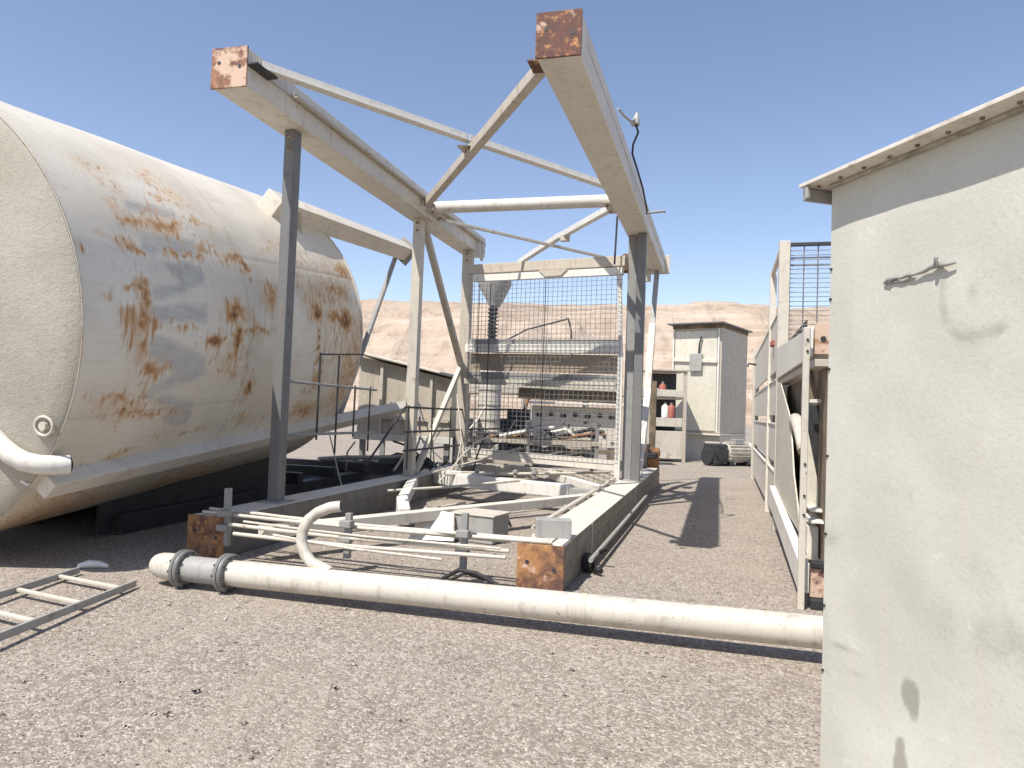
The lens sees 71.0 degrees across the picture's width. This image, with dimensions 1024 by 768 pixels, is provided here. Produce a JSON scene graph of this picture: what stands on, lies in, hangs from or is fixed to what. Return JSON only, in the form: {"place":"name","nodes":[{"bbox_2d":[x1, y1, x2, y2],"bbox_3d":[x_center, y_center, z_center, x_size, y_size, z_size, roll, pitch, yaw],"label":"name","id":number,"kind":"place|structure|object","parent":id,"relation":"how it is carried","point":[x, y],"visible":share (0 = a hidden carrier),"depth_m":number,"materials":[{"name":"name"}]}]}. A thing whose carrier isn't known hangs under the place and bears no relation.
{"place":"outdoors","nodes":[
{"label":"outdoors","id":0,"kind":"place"},
{"bbox_2d":[0,417,822,767],"bbox_3d":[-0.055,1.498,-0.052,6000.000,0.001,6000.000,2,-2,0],"label":"ground","id":1,"kind":"structure","parent":0,"point":[688,493],"depth_m":4.19,"materials":[{"name":"grey gravel"}]},
{"bbox_2d":[0,567,136,640],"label":"ladder","id":2,"kind":"object","parent":1,"relation":"on","point":[28,623],"visible":1,"depth_m":5.06,"materials":[{"name":"grey metal"}]},
{"bbox_2d":[77,560,108,567],"bbox_3d":[-3.603,1.551,6.182,0.253,0.067,0.070,2,-2,-11],"label":"rag","id":3,"kind":"object","parent":1,"relation":"on","point":[92,564],"visible":0.91,"depth_m":6.16,"materials":[{"name":"white fabric"}]},
{"bbox_2d":[27,458,368,534],"bbox_3d":[-4.317,1.396,10.883,1.800,0.655,6.600,2,-2,13],"label":"silo skid","id":4,"kind":"object","parent":1,"relation":"on","point":[174,503],"visible":0.52,"depth_m":9.21,"materials":[{"name":"metal"}]},
{"bbox_2d":[0,101,421,530],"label":"cement silo","id":5,"kind":"object","parent":4,"relation":"on","point":[138,297],"visible":0.89,"depth_m":6.62,"materials":[{"name":"paint"}]},
{"bbox_2d":[303,452,440,485],"bbox_3d":[-2.949,1.724,15.183,2.922,0.369,5.341,2,-2,0],"label":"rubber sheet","id":6,"kind":"object","parent":1,"relation":"on","point":[379,468],"visible":0.26,"depth_m":14.85,"materials":[{"name":"rubber"}]},
{"bbox_2d":[317,454,402,460],"bbox_3d":[-2.771,1.495,14.749,0.551,0.126,2.966,1,-2,28],"label":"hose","id":7,"kind":"object","parent":6,"relation":"on","point":[353,457],"visible":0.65,"depth_m":14.13,"materials":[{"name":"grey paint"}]},
{"bbox_2d":[0,508,808,765],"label":"stone chips","id":8,"kind":"object","parent":1,"relation":"on","point":[168,713],"visible":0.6,"depth_m":3.71,"materials":[{"name":"grey stone"}]},
{"bbox_2d":[352,353,457,465],"bbox_3d":[-2.252,0.687,16.533,2.250,2.616,3.100,2,-2,0],"label":"shed","id":9,"kind":"object","parent":1,"relation":"on","point":[386,378],"visible":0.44,"depth_m":15.20,"materials":[{"name":"beige paint"}]},
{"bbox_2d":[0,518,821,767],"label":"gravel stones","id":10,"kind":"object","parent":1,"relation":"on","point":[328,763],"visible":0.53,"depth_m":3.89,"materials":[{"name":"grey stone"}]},
{"bbox_2d":[328,394,514,492],"bbox_3d":[-1.394,1.025,12.806,2.701,1.720,5.182,1,-2,31],"label":"rod tangle","id":11,"kind":"object","parent":1,"relation":"on","point":[432,455],"visible":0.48,"depth_m":12.59,"materials":[{"name":"metal"}]},
{"bbox_2d":[186,8,669,590],"bbox_3d":[0.224,-0.547,11.095,4.050,4.899,9.826,2,-2,15],"label":"lattice frame","id":12,"kind":"object","parent":1,"relation":"on","point":[568,66],"visible":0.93,"depth_m":10.13,"materials":[{"name":"metal"}]},
{"bbox_2d":[202,488,552,585],"bbox_3d":[-1.367,1.342,6.388,3.510,0.656,0.478,1,-2,19],"label":"tube railing","id":13,"kind":"object","parent":12,"relation":"on","point":[347,537],"visible":0.97,"depth_m":6.26,"materials":[{"name":"grey metal"}]},
{"bbox_2d":[617,108,647,211],"bbox_3d":[1.735,-2.960,9.608,0.209,0.535,2.810,1,-2,18],"label":"work lamp","id":14,"kind":"object","parent":12,"relation":"hanging from","point":[635,121],"visible":1,"depth_m":8.65,"materials":[{"name":"metal"}]},
{"bbox_2d":[408,507,453,540],"bbox_3d":[-0.876,1.558,7.998,0.510,0.322,0.228,2,-2,3],"label":"sheet offcut","id":15,"kind":"object","parent":1,"relation":"on","point":[444,521],"visible":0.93,"depth_m":7.96,"materials":[{"name":"white paint"}]},
{"bbox_2d":[450,508,510,544],"bbox_3d":[-0.359,1.610,8.148,0.550,0.317,0.450,1,-2,24],"label":"junction box","id":16,"kind":"object","parent":1,"relation":"on","point":[486,521],"visible":0.73,"depth_m":7.97,"materials":[{"name":"grey paint"}]},
{"bbox_2d":[149,501,822,648],"bbox_3d":[-0.077,1.301,5.045,5.795,0.746,0.352,2,-2,15],"label":"pipeline","id":17,"kind":"object","parent":1,"relation":"on","point":[226,572],"visible":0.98,"depth_m":4.94,"materials":[{"name":"white paint"}]},
{"bbox_2d":[495,399,532,450],"bbox_3d":[-0.040,1.086,18.200,1.500,1.778,1.146,2,-2,0],"label":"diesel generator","id":18,"kind":"object","parent":1,"relation":"on","point":[520,420],"visible":0.36,"depth_m":17.93,"materials":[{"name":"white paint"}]},
{"bbox_2d":[466,419,606,478],"bbox_3d":[0.522,1.456,16.047,3.151,1.250,0.905,2,-2,0],"label":"pipe rack","id":19,"kind":"object","parent":1,"relation":"on","point":[561,441],"visible":0.48,"depth_m":15.79,"materials":[{"name":"metal"}]},
{"bbox_2d":[643,368,689,462],"bbox_3d":[4.941,1.025,23.560,1.350,2.960,1.450,2,-2,0],"label":"shelf","id":20,"kind":"object","parent":1,"relation":"on","point":[670,442],"visible":0.54,"depth_m":22.94,"materials":[{"name":"grey metal"}]},
{"bbox_2d":[659,382,665,396],"bbox_3d":[4.847,0.165,23.114,0.214,0.480,0.220,2,-2,0],"label":"canister","id":21,"kind":"object","parent":20,"relation":"on","point":[662,385],"visible":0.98,"depth_m":23.04,"materials":[{"name":"red paint"}]},
{"bbox_2d":[661,403,667,417],"bbox_3d":[4.923,0.837,23.091,0.214,0.480,0.220,2,-2,0],"label":"canister","id":22,"kind":"object","parent":20,"relation":"on","point":[664,410],"visible":1,"depth_m":23.00,"materials":[{"name":"white paint"}]},
{"bbox_2d":[668,403,674,417],"bbox_3d":[5.122,0.845,23.091,0.214,0.480,0.220,2,-2,0],"label":"canister","id":23,"kind":"object","parent":20,"relation":"on","point":[671,410],"visible":1,"depth_m":23.00,"materials":[{"name":"red paint"}]},
{"bbox_2d":[667,321,752,459],"bbox_3d":[7.022,0.314,25.545,1.980,4.670,3.190,1,-2,36],"label":"steel kiosk","id":24,"kind":"object","parent":1,"relation":"on","point":[711,356],"visible":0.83,"depth_m":24.55,"materials":[{"name":"beige paint"}]},
{"bbox_2d":[672,328,720,432],"bbox_3d":[6.235,-0.131,24.517,1.660,3.530,0.199,1,-2,36],"label":"door","id":25,"kind":"structure","parent":24,"relation":"in","point":[694,351],"depth_m":24.43,"materials":[{"name":"beige paint"}]},
{"bbox_2d":[701,439,750,466],"bbox_3d":[6.810,2.108,22.082,1.797,0.830,0.927,3,-2,-21],"label":"electric motor","id":26,"kind":"object","parent":1,"relation":"on","point":[732,452],"visible":0.86,"depth_m":21.93,"materials":[{"name":"beige paint"}]},
{"bbox_2d":[747,241,830,610],"bbox_3d":[5.195,0.123,11.385,2.428,3.930,12.501,2,-2,16],"label":"screen frame","id":27,"kind":"object","parent":1,"relation":"on","point":[789,437],"visible":0.84,"depth_m":7.71,"materials":[{"name":"beige paint"}]},
{"bbox_2d":[799,86,1023,767],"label":"metal cabin","id":28,"kind":"object","parent":1,"relation":"on","point":[923,637],"visible":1,"depth_m":2.56,"materials":[{"name":"beige metal"}]},
{"bbox_2d":[0,0,1023,307],"label":"sky","id":29,"kind":"structure","parent":0,"point":[740,104],"materials":[{"name":"blue"}]},
{"bbox_2d":[474,273,572,464],"bbox_3d":[0.241,-0.263,17.153,2.378,4.759,0.934,2,-2,0],"label":"industrial machine","id":30,"kind":"object","parent":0,"point":[493,321],"visible":0.54,"depth_m":17.02,"materials":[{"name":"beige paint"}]},
{"bbox_2d":[468,385,658,462],"bbox_3d":[1.169,1.159,21.181,6.038,2.251,1.143,2,-2,3],"label":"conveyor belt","id":31,"kind":"object","parent":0,"point":[511,391],"visible":0.04,"depth_m":20.78,"materials":[{"name":"beige paint"}]},
{"bbox_2d":[528,401,623,466],"bbox_3d":[1.651,1.361,19.016,2.500,1.730,0.700,2,-2,0],"label":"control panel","id":32,"kind":"object","parent":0,"point":[581,423],"visible":0.4,"depth_m":18.98,"materials":[{"name":"beige paint"}]},
{"bbox_2d":[344,299,829,426],"bbox_3d":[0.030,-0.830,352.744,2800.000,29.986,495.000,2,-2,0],"label":"hills","id":33,"kind":"structure","parent":0,"point":[389,338],"depth_m":151.49,"materials":[{"name":"beige sand"}]}
]}

